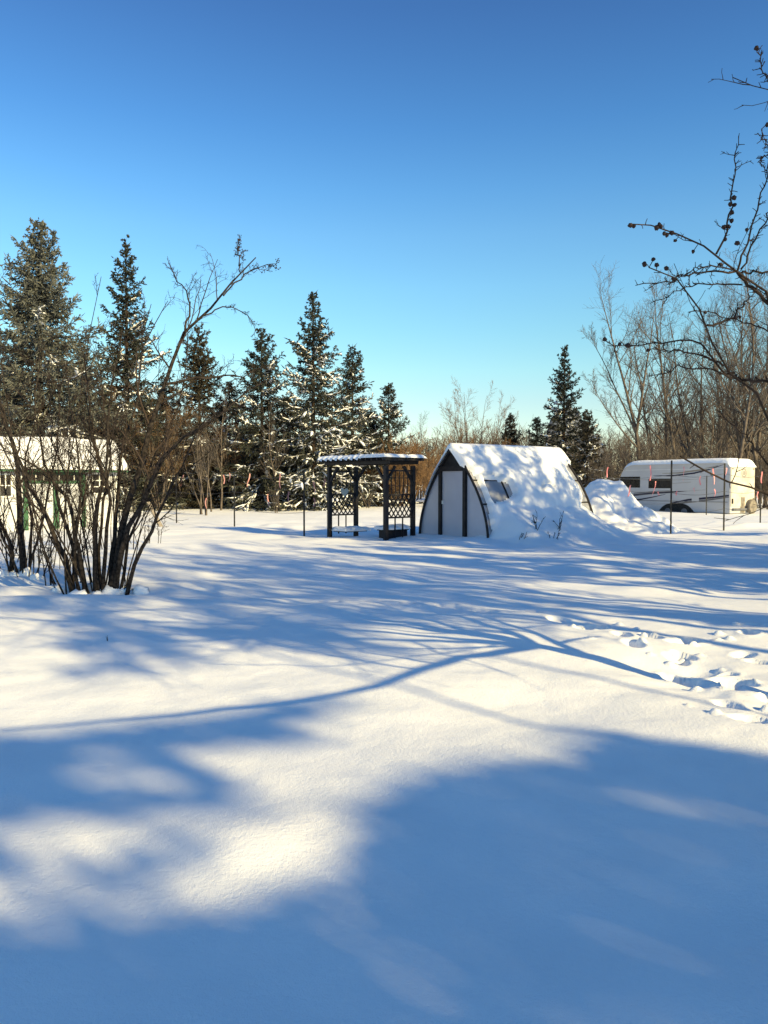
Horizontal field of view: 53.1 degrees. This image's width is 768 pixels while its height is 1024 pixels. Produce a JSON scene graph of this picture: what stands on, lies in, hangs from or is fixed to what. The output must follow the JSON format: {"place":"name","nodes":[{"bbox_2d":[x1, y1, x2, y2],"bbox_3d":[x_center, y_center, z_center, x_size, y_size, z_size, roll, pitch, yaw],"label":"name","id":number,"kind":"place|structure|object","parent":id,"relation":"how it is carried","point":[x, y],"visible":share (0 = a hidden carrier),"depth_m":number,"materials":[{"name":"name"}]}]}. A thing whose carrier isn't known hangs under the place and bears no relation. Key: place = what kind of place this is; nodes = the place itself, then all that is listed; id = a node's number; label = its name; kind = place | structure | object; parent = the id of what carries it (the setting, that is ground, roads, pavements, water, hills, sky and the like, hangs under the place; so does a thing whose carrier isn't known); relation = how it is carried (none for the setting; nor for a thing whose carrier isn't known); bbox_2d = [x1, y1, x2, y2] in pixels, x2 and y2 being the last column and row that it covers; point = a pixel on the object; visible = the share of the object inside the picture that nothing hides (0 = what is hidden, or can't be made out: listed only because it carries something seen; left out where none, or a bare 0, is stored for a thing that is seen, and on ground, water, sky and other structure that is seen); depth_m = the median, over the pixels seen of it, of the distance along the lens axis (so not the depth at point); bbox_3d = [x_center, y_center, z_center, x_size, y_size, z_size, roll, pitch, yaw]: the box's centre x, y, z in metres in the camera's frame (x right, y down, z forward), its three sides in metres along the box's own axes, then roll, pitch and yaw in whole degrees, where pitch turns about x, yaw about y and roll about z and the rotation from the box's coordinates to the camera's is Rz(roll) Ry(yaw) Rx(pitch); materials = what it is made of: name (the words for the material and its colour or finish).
{"place":"outdoors","nodes":[
{"label":"outdoors","id":0,"kind":"place"},
{"bbox_2d":[147,502,162,526],"bbox_3d":[-9.108,0.105,30.523,0.160,0.992,1.309,-2,3,-39],"label":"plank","id":1,"kind":"object","parent":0,"point":[153,514],"visible":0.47,"depth_m":30.47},
{"bbox_2d":[0,489,767,1023],"bbox_3d":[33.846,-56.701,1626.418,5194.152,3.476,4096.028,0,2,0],"label":"snow ground","id":2,"kind":"structure","parent":0,"point":[266,767],"depth_m":4.27,"materials":[{"name":"snow"}]},
{"bbox_2d":[0,359,33,433],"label":"spruce tree","id":3,"kind":"object","parent":2,"relation":"on","point":[10,392],"visible":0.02,"depth_m":48.54,"materials":[{"name":"green plant"}]},
{"bbox_2d":[9,522,27,561],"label":"sapling","id":4,"kind":"object","parent":2,"relation":"on","point":[16,539],"visible":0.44,"depth_m":15.93,"materials":[{"name":"brown plant"}]},
{"bbox_2d":[0,398,72,550],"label":"twiggy shrub","id":5,"kind":"object","parent":2,"relation":"on","point":[27,466],"visible":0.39,"depth_m":17.43,"materials":[{"name":"brown plant"}]},
{"bbox_2d":[0,492,86,568],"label":"sapling","id":6,"kind":"object","parent":2,"relation":"on","point":[59,516],"visible":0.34,"depth_m":14.39,"materials":[{"name":"brown plant"}]},
{"bbox_2d":[0,423,105,557],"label":"twiggy shrub","id":7,"kind":"object","parent":2,"relation":"on","point":[48,482],"visible":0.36,"depth_m":16.81,"materials":[{"name":"brown plant"}]},
{"bbox_2d":[28,513,92,585],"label":"sapling","id":8,"kind":"object","parent":2,"relation":"on","point":[44,556],"visible":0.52,"depth_m":12.79,"materials":[{"name":"brown plant"}]},
{"bbox_2d":[0,436,127,530],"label":"shed","id":9,"kind":"structure","parent":2,"relation":"on","point":[10,521],"depth_m":26.82,"materials":[{"name":"white paint"}]},
{"bbox_2d":[0,473,12,497],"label":"window","id":10,"kind":"structure","parent":9,"relation":"in","point":[10,490],"depth_m":25.87,"materials":[{"name":"white glass"}]},
{"bbox_2d":[28,484,53,527],"bbox_3d":[-11.814,-0.222,26.523,0.872,1.520,0.070,-1,2,-35],"label":"door","id":11,"kind":"structure","parent":9,"relation":"in","point":[50,510],"depth_m":26.60,"materials":[{"name":"metal"}]},
{"bbox_2d":[28,475,78,480],"bbox_3d":[-11.452,-1.193,26.740,1.755,0.204,0.050,-1,2,-35],"label":"transom window","id":12,"kind":"structure","parent":9,"relation":"in","point":[74,477],"depth_m":26.80,"materials":[{"name":"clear glass"}]},
{"bbox_2d":[59,484,81,526],"bbox_3d":[-11.090,-0.241,27.044,0.872,1.520,0.040,-1,2,-35],"label":"door","id":13,"kind":"structure","parent":9,"relation":"in","point":[61,498],"depth_m":27.05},
{"bbox_2d":[92,473,104,493],"bbox_3d":[-10.229,-1.022,27.603,0.592,0.777,0.060,-1,2,-35],"label":"window","id":14,"kind":"structure","parent":9,"relation":"in","point":[96,474],"depth_m":27.55,"materials":[{"name":"white glass"}]},
{"bbox_2d":[45,345,114,438],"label":"spruce tree","id":15,"kind":"object","parent":2,"relation":"on","point":[78,384],"visible":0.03,"depth_m":49.44,"materials":[{"name":"green plant"}]},
{"bbox_2d":[0,319,169,579],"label":"multi stem shrub","id":16,"kind":"object","parent":2,"relation":"on","point":[23,569],"visible":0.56,"depth_m":13.70,"materials":[{"name":"brown plant"}]},
{"bbox_2d":[0,217,184,511],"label":"spruce tree","id":17,"kind":"object","parent":2,"relation":"on","point":[43,310],"visible":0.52,"depth_m":42.83,"materials":[{"name":"green plant"}]},
{"bbox_2d":[37,391,151,547],"bbox_3d":[-6.790,-0.879,17.553,2.735,3.759,1.656,0,2,0],"label":"twiggy shrub","id":18,"kind":"object","parent":2,"relation":"on","point":[83,468],"visible":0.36,"depth_m":17.71,"materials":[{"name":"brown plant"}]},
{"bbox_2d":[63,411,142,548],"bbox_3d":[-6.720,-0.696,18.256,2.163,3.397,1.306,1,2,26],"label":"twiggy shrub","id":19,"kind":"object","parent":2,"relation":"on","point":[114,484],"visible":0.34,"depth_m":18.14,"materials":[{"name":"brown plant"}]},
{"bbox_2d":[81,234,188,510],"bbox_3d":[-16.421,-7.491,47.614,8.437,19.411,8.208,0,2,0],"label":"spruce tree","id":20,"kind":"object","parent":2,"relation":"on","point":[130,300],"visible":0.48,"depth_m":47.29,"materials":[{"name":"green plant"}]},
{"bbox_2d":[0,235,280,594],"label":"multi stem shrub","id":21,"kind":"object","parent":2,"relation":"on","point":[121,537],"visible":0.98,"depth_m":11.62,"materials":[{"name":"brown plant"}]},
{"bbox_2d":[126,518,167,542],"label":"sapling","id":22,"kind":"object","parent":2,"relation":"on","point":[148,529],"visible":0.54,"depth_m":20.81,"materials":[{"name":"brown plant"}]},
{"bbox_2d":[107,380,202,510],"bbox_3d":[-13.916,-3.967,47.146,5.731,7.988,5.303,-1,2,-19],"label":"bare tree","id":23,"kind":"object","parent":2,"relation":"on","point":[168,463],"visible":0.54,"depth_m":46.56,"materials":[{"name":"brown plant"}]},
{"bbox_2d":[121,395,194,508],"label":"spruce tree","id":24,"kind":"object","parent":2,"relation":"on","point":[185,494],"visible":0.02,"depth_m":50.77,"materials":[{"name":"green plant"}]},
{"bbox_2d":[157,391,191,507],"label":"bare tree","id":25,"kind":"object","parent":2,"relation":"on","point":[175,423],"visible":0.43,"depth_m":49.49,"materials":[{"name":"brown plant"}]},
{"bbox_2d":[151,374,204,506],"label":"spruce tree","id":26,"kind":"object","parent":2,"relation":"on","point":[172,389],"visible":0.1,"depth_m":55.54,"materials":[{"name":"green plant"}]},
{"bbox_2d":[178,435,210,513],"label":"young tree","id":27,"kind":"object","parent":2,"relation":"on","point":[200,502],"visible":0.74,"depth_m":41.45,"materials":[{"name":"brown plant"}]},
{"bbox_2d":[190,425,215,514],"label":"young tree","id":28,"kind":"object","parent":2,"relation":"on","point":[201,481],"visible":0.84,"depth_m":40.59,"materials":[{"name":"brown plant"}]},
{"bbox_2d":[186,401,221,511],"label":"bare tree","id":29,"kind":"object","parent":2,"relation":"on","point":[205,465],"visible":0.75,"depth_m":43.96,"materials":[{"name":"brown plant"}]},
{"bbox_2d":[161,321,254,508],"bbox_3d":[-12.277,-5.502,51.962,8.901,14.727,7.845,0,2,0],"label":"spruce tree","id":30,"kind":"object","parent":2,"relation":"on","point":[198,388],"visible":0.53,"depth_m":51.35,"materials":[{"name":"green plant"}]},
{"bbox_2d":[194,383,243,509],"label":"bare tree","id":31,"kind":"object","parent":2,"relation":"on","point":[217,457],"visible":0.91,"depth_m":47.34,"materials":[{"name":"brown plant"}]},
{"bbox_2d":[192,381,270,504],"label":"spruce tree","id":32,"kind":"object","parent":2,"relation":"on","point":[232,391],"visible":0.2,"depth_m":56.45,"materials":[{"name":"green plant"}]},
{"bbox_2d":[192,401,272,503],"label":"bare tree","id":33,"kind":"object","parent":2,"relation":"on","point":[235,458],"visible":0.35,"depth_m":50.39,"materials":[{"name":"brown plant"}]},
{"bbox_2d":[233,473,234,526],"bbox_3d":[-5.750,-0.310,29.524,0.054,2.350,0.069,0,2,0],"label":"fence post","id":34,"kind":"object","parent":2,"relation":"on","point":[234,495],"visible":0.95,"depth_m":29.49,"materials":[{"name":"metal"}]},
{"bbox_2d":[209,328,312,511],"bbox_3d":[-7.807,-4.885,49.544,7.194,14.093,8.623,1,2,15],"label":"spruce tree","id":35,"kind":"object","parent":2,"relation":"on","point":[251,429],"visible":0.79,"depth_m":49.25,"materials":[{"name":"green plant"}]},
{"bbox_2d":[252,399,290,508],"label":"bare tree","id":36,"kind":"object","parent":2,"relation":"on","point":[276,463],"visible":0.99,"depth_m":47.74,"materials":[{"name":"brown plant"}]},
{"bbox_2d":[265,482,281,512],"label":"young tree","id":37,"kind":"object","parent":2,"relation":"on","point":[276,509],"visible":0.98,"depth_m":44.55,"materials":[{"name":"brown plant"}]},
{"bbox_2d":[244,394,317,505],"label":"spruce tree","id":38,"kind":"object","parent":2,"relation":"on","point":[294,429],"visible":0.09,"depth_m":54.52,"materials":[{"name":"green plant"}]},
{"bbox_2d":[303,471,304,535],"bbox_3d":[-2.530,-0.108,24.328,0.054,2.350,0.069,0,2,0],"label":"fence post","id":39,"kind":"object","parent":2,"relation":"on","point":[303,503],"visible":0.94,"depth_m":24.30,"materials":[{"name":"metal"}]},
{"bbox_2d":[250,290,392,510],"bbox_3d":[-3.709,-5.394,50.457,9.886,18.006,8.517,-2,3,-40],"label":"spruce tree","id":40,"kind":"object","parent":2,"relation":"on","point":[306,414],"visible":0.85,"depth_m":49.15,"materials":[{"name":"green plant"}]},
{"bbox_2d":[309,344,408,506],"bbox_3d":[-2.125,-4.747,53.507,8.366,14.166,8.305,0,2,0],"label":"spruce tree","id":41,"kind":"object","parent":2,"relation":"on","point":[348,388],"visible":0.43,"depth_m":53.37,"materials":[{"name":"green plant"}]},
{"bbox_2d":[349,474,378,507],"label":"young tree","id":42,"kind":"object","parent":2,"relation":"on","point":[368,505],"visible":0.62,"depth_m":50.56,"materials":[{"name":"brown plant"}]},
{"bbox_2d":[317,453,425,539],"bbox_3d":[-0.424,-0.385,23.351,1.740,2.697,3.180,-2,3,-41],"label":"pergola","id":43,"kind":"object","parent":2,"relation":"on","point":[387,530],"visible":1,"depth_m":22.66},
{"bbox_2d":[362,449,391,505],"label":"willow shrub","id":44,"kind":"object","parent":2,"relation":"on","point":[373,479],"visible":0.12,"depth_m":55.30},
{"bbox_2d":[350,407,418,497],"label":"spruce tree","id":45,"kind":"object","parent":2,"relation":"on","point":[374,427],"visible":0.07,"depth_m":59.53,"materials":[{"name":"green plant"}]},
{"bbox_2d":[367,441,404,505],"bbox_3d":[-0.203,-2.691,54.823,3.128,4.958,2.983,-1,2,-34],"label":"willow shrub","id":46,"kind":"object","parent":2,"relation":"on","point":[381,471],"visible":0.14,"depth_m":54.44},
{"bbox_2d":[9,390,767,497],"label":"woodland","id":47,"kind":"object","parent":2,"relation":"on","point":[616,443],"visible":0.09,"depth_m":96.79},
{"bbox_2d":[380,465,404,505],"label":"willow shrub","id":48,"kind":"object","parent":2,"relation":"on","point":[392,487],"visible":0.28,"depth_m":53.36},
{"bbox_2d":[362,383,423,503],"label":"spruce tree","id":49,"kind":"object","parent":2,"relation":"on","point":[391,409],"visible":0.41,"depth_m":57.50,"materials":[{"name":"green plant"}]},
{"bbox_2d":[380,438,424,505],"bbox_3d":[1.267,-2.652,52.684,3.235,4.800,3.418,0,2,-1],"label":"willow shrub","id":50,"kind":"object","parent":2,"relation":"on","point":[401,476],"visible":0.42,"depth_m":52.31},
{"bbox_2d":[387,441,424,505],"bbox_3d":[1.498,-2.666,54.603,2.930,4.870,3.072,0,2,-6],"label":"willow shrub","id":51,"kind":"object","parent":2,"relation":"on","point":[407,466],"visible":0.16,"depth_m":54.20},
{"bbox_2d":[387,429,439,505],"bbox_3d":[2.053,-3.064,54.873,3.866,5.736,4.084,0,2,0],"label":"willow shrub","id":52,"kind":"object","parent":2,"relation":"on","point":[412,449],"visible":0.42,"depth_m":54.34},
{"bbox_2d":[395,431,437,498],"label":"willow shrub","id":53,"kind":"object","parent":2,"relation":"on","point":[417,440],"visible":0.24,"depth_m":70.46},
{"bbox_2d":[411,411,436,464],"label":"bare tree","id":54,"kind":"object","parent":2,"relation":"on","point":[420,432],"visible":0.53,"depth_m":84.18,"materials":[{"name":"brown plant"}]},
{"bbox_2d":[418,450,439,492],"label":"willow shrub","id":55,"kind":"object","parent":2,"relation":"on","point":[430,467],"visible":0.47,"depth_m":51.10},
{"bbox_2d":[427,434,474,469],"bbox_3d":[5.377,-3.338,59.874,3.375,5.610,3.539,-1,2,-28],"label":"willow shrub","id":56,"kind":"object","parent":2,"relation":"on","point":[471,442],"visible":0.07,"depth_m":60.14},
{"bbox_2d":[438,376,518,444],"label":"bare tree","id":57,"kind":"object","parent":2,"relation":"on","point":[448,413],"visible":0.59,"depth_m":90.88,"materials":[{"name":"brown plant"}]},
{"bbox_2d":[419,443,594,537],"bbox_3d":[3.879,-0.599,23.562,4.725,2.910,3.417,-1,2,-35],"label":"shed","id":58,"kind":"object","parent":2,"relation":"on","point":[470,488],"visible":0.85,"depth_m":22.57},
{"bbox_2d":[442,471,461,536],"bbox_3d":[2.003,-0.204,22.438,0.065,2.000,1.030,-1,2,-35],"label":"door","id":59,"kind":"structure","parent":58,"relation":"in","point":[452,480],"depth_m":22.46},
{"bbox_2d":[500,413,525,444],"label":"spruce tree","id":60,"kind":"object","parent":2,"relation":"on","point":[506,435],"visible":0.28,"depth_m":69.55,"materials":[{"name":"green plant"}]},
{"bbox_2d":[526,416,548,446],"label":"spruce tree","id":61,"kind":"object","parent":2,"relation":"on","point":[537,429],"visible":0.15,"depth_m":67.65,"materials":[{"name":"green plant"}]},
{"bbox_2d":[534,344,600,477],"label":"spruce tree","id":62,"kind":"object","parent":2,"relation":"on","point":[563,388],"visible":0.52,"depth_m":61.40,"materials":[{"name":"green plant"}]},
{"bbox_2d":[566,409,616,488],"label":"spruce tree","id":63,"kind":"object","parent":2,"relation":"on","point":[584,440],"visible":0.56,"depth_m":57.59,"materials":[{"name":"green plant"}]},
{"bbox_2d":[579,449,621,484],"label":"brush shrub","id":64,"kind":"object","parent":2,"relation":"on","point":[598,476],"visible":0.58,"depth_m":51.85,"materials":[{"name":"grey plant"}]},
{"bbox_2d":[599,426,622,473],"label":"bare tree","id":65,"kind":"object","parent":2,"relation":"on","point":[609,448],"visible":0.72,"depth_m":84.12,"materials":[{"name":"brown plant"}]},
{"bbox_2d":[577,262,679,460],"bbox_3d":[17.564,-9.376,55.703,6.650,18.524,7.128,0,2,0],"label":"bare tree","id":66,"kind":"object","parent":2,"relation":"on","point":[635,425],"visible":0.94,"depth_m":55.96,"materials":[{"name":"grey plant"}]},
{"bbox_2d":[585,479,679,533],"bbox_3d":[8.725,-0.239,28.034,5.650,1.932,6.850,0,2,0],"label":"snow pile","id":67,"kind":"object","parent":2,"relation":"on","point":[612,503],"visible":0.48,"depth_m":26.69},
{"bbox_2d":[613,423,666,468],"bbox_3d":[17.309,-3.137,52.069,3.661,6.132,4.595,0,2,0],"label":"brush shrub","id":68,"kind":"object","parent":2,"relation":"on","point":[644,451],"visible":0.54,"depth_m":51.68,"materials":[{"name":"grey plant"}]},
{"bbox_2d":[601,308,679,459],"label":"bare tree","id":69,"kind":"object","parent":2,"relation":"on","point":[644,410],"visible":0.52,"depth_m":72.00,"materials":[{"name":"brown plant"}]},
{"bbox_2d":[630,433,680,460],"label":"brush shrub","id":70,"kind":"object","parent":2,"relation":"on","point":[669,457],"visible":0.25,"depth_m":53.76,"materials":[{"name":"brown plant"}]},
{"bbox_2d":[670,460,672,533],"bbox_3d":[9.460,-0.340,25.321,0.054,2.720,0.069,0,2,0],"label":"fence post","id":71,"kind":"object","parent":2,"relation":"on","point":[671,500],"visible":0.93,"depth_m":25.30,"materials":[{"name":"metal"}]},
{"bbox_2d":[639,326,704,456],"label":"bare tree","id":72,"kind":"object","parent":2,"relation":"on","point":[665,434],"visible":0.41,"depth_m":74.84,"materials":[{"name":"brown plant"}]},
{"bbox_2d":[618,265,726,459],"bbox_3d":[22.268,-9.993,61.370,7.799,19.539,7.159,0,2,0],"label":"bare tree","id":73,"kind":"object","parent":2,"relation":"on","point":[667,416],"visible":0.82,"depth_m":60.26,"materials":[{"name":"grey plant"}]},
{"bbox_2d":[651,367,711,458],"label":"bare tree","id":74,"kind":"object","parent":2,"relation":"on","point":[682,449],"visible":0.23,"depth_m":79.88,"materials":[{"name":"brown plant"}]},
{"bbox_2d":[648,293,716,456],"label":"bare tree","id":75,"kind":"object","parent":2,"relation":"on","point":[684,429],"visible":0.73,"depth_m":66.24,"materials":[{"name":"brown plant"}]},
{"bbox_2d":[660,441,705,459],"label":"brush shrub","id":76,"kind":"object","parent":2,"relation":"on","point":[688,456],"visible":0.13,"depth_m":57.15,"materials":[{"name":"brown plant"}]},
{"bbox_2d":[603,45,767,523],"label":"fruit tree","id":77,"kind":"object","parent":2,"relation":"on","point":[741,276],"visible":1,"depth_m":4.40,"materials":[{"name":"brown plant"}]},
{"bbox_2d":[619,458,756,513],"bbox_3d":[17.735,-1.407,45.340,2.540,3.378,7.746,-1,2,-34],"label":"camper trailer","id":78,"kind":"object","parent":2,"relation":"on","point":[642,490],"visible":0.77,"depth_m":43.56,"materials":[{"name":"white metal"}]},
{"bbox_2d":[682,446,715,458],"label":"brush shrub","id":79,"kind":"object","parent":2,"relation":"on","point":[695,454],"visible":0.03,"depth_m":59.23,"materials":[{"name":"brown plant"}]},
{"bbox_2d":[665,296,734,458],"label":"bare tree","id":80,"kind":"object","parent":2,"relation":"on","point":[700,409],"visible":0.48,"depth_m":70.91,"materials":[{"name":"brown plant"}]},
{"bbox_2d":[675,303,743,455],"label":"bare tree","id":81,"kind":"object","parent":2,"relation":"on","point":[704,398],"visible":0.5,"depth_m":68.72,"materials":[{"name":"brown plant"}]},
{"bbox_2d":[686,372,734,458],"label":"bare tree","id":82,"kind":"object","parent":2,"relation":"on","point":[701,437],"visible":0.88,"depth_m":57.81,"materials":[{"name":"brown plant"}]},
{"bbox_2d":[681,309,740,457],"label":"bare tree","id":83,"kind":"object","parent":2,"relation":"on","point":[712,375],"visible":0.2,"depth_m":85.19,"materials":[{"name":"brown plant"}]},
{"bbox_2d":[691,378,737,457],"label":"bare tree","id":84,"kind":"object","parent":2,"relation":"on","point":[725,439],"visible":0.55,"depth_m":63.44,"materials":[{"name":"brown plant"}]},
{"bbox_2d":[674,273,767,458],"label":"bare tree","id":85,"kind":"object","parent":2,"relation":"on","point":[735,421],"visible":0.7,"depth_m":61.50,"materials":[{"name":"brown plant"}]},
{"bbox_2d":[706,443,738,457],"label":"brush shrub","id":86,"kind":"object","parent":2,"relation":"on","point":[732,455],"visible":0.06,"depth_m":59.32,"materials":[{"name":"brown plant"}]},
{"bbox_2d":[723,463,725,530],"bbox_3d":[11.650,-0.364,26.320,0.054,2.600,0.069,0,2,0],"label":"fence post","id":87,"kind":"object","parent":2,"relation":"on","point":[724,499],"visible":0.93,"depth_m":26.30,"materials":[{"name":"metal"}]},
{"bbox_2d":[686,286,766,453],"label":"bare tree","id":88,"kind":"object","parent":2,"relation":"on","point":[726,364],"visible":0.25,"depth_m":73.01,"materials":[{"name":"brown plant"}]},
{"bbox_2d":[699,239,767,458],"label":"bare tree","id":89,"kind":"object","parent":2,"relation":"on","point":[745,416],"visible":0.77,"depth_m":53.85,"materials":[{"name":"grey plant"}]},
{"bbox_2d":[710,344,767,458],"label":"bare tree","id":90,"kind":"object","parent":2,"relation":"on","point":[746,451],"visible":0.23,"depth_m":63.92,"materials":[{"name":"brown plant"}]},
{"bbox_2d":[713,308,765,449],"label":"bare tree","id":91,"kind":"object","parent":2,"relation":"on","point":[746,376],"visible":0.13,"depth_m":78.89,"materials":[{"name":"brown plant"}]},
{"bbox_2d":[714,269,767,503],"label":"bare tree","id":92,"kind":"object","parent":2,"relation":"on","point":[752,451],"visible":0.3,"depth_m":69.73,"materials":[{"name":"brown plant"}]},
{"bbox_2d":[727,264,767,499],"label":"bare tree","id":93,"kind":"object","parent":2,"relation":"on","point":[758,438],"visible":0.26,"depth_m":72.35,"materials":[{"name":"brown plant"}]},
{"bbox_2d":[739,282,767,434],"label":"bare tree","id":94,"kind":"object","parent":2,"relation":"on","point":[765,428],"visible":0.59,"depth_m":60.27,"materials":[{"name":"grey plant"}]},
{"bbox_2d":[741,281,767,507],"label":"bare tree","id":95,"kind":"object","parent":2,"relation":"on","point":[756,396],"visible":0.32,"depth_m":61.89,"materials":[{"name":"grey plant"}]},
{"bbox_2d":[744,314,767,406],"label":"bare tree","id":96,"kind":"object","parent":2,"relation":"on","point":[761,348],"visible":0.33,"depth_m":64.34,"materials":[{"name":"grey plant"}]},
{"bbox_2d":[747,302,767,430],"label":"bare tree","id":97,"kind":"object","parent":2,"relation":"on","point":[761,368],"visible":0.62,"depth_m":58.88,"materials":[{"name":"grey plant"}]},
{"bbox_2d":[754,460,767,507],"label":"brush shrub","id":98,"kind":"object","parent":2,"relation":"on","point":[758,484],"visible":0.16,"depth_m":61.36,"materials":[{"name":"brown plant"}]},
{"bbox_2d":[760,466,761,522],"bbox_3d":[15.450,-0.566,31.517,0.054,2.650,0.069,0,2,0],"label":"fence post","id":99,"kind":"object","parent":2,"relation":"on","point":[761,490],"visible":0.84,"depth_m":31.48,"materials":[{"name":"metal"}]},
{"bbox_2d":[755,460,767,508],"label":"brush shrub","id":100,"kind":"object","parent":2,"relation":"on","point":[765,485],"visible":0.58,"depth_m":59.36,"materials":[{"name":"brown plant"}]},
{"bbox_2d":[760,440,767,484],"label":"brush shrub","id":101,"kind":"object","parent":2,"relation":"on","point":[765,465],"visible":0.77,"depth_m":52.56,"materials":[{"name":"brown plant"}]},
{"bbox_2d":[0,0,767,475],"label":"sky","id":102,"kind":"structure","parent":0,"point":[450,180],"materials":[{"name":"blue"}]},
{"bbox_2d":[545,405,615,471],"bbox_3d":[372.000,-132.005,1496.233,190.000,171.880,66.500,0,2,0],"label":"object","id":103,"kind":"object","parent":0,"point":[550,422],"depth_m":1486.57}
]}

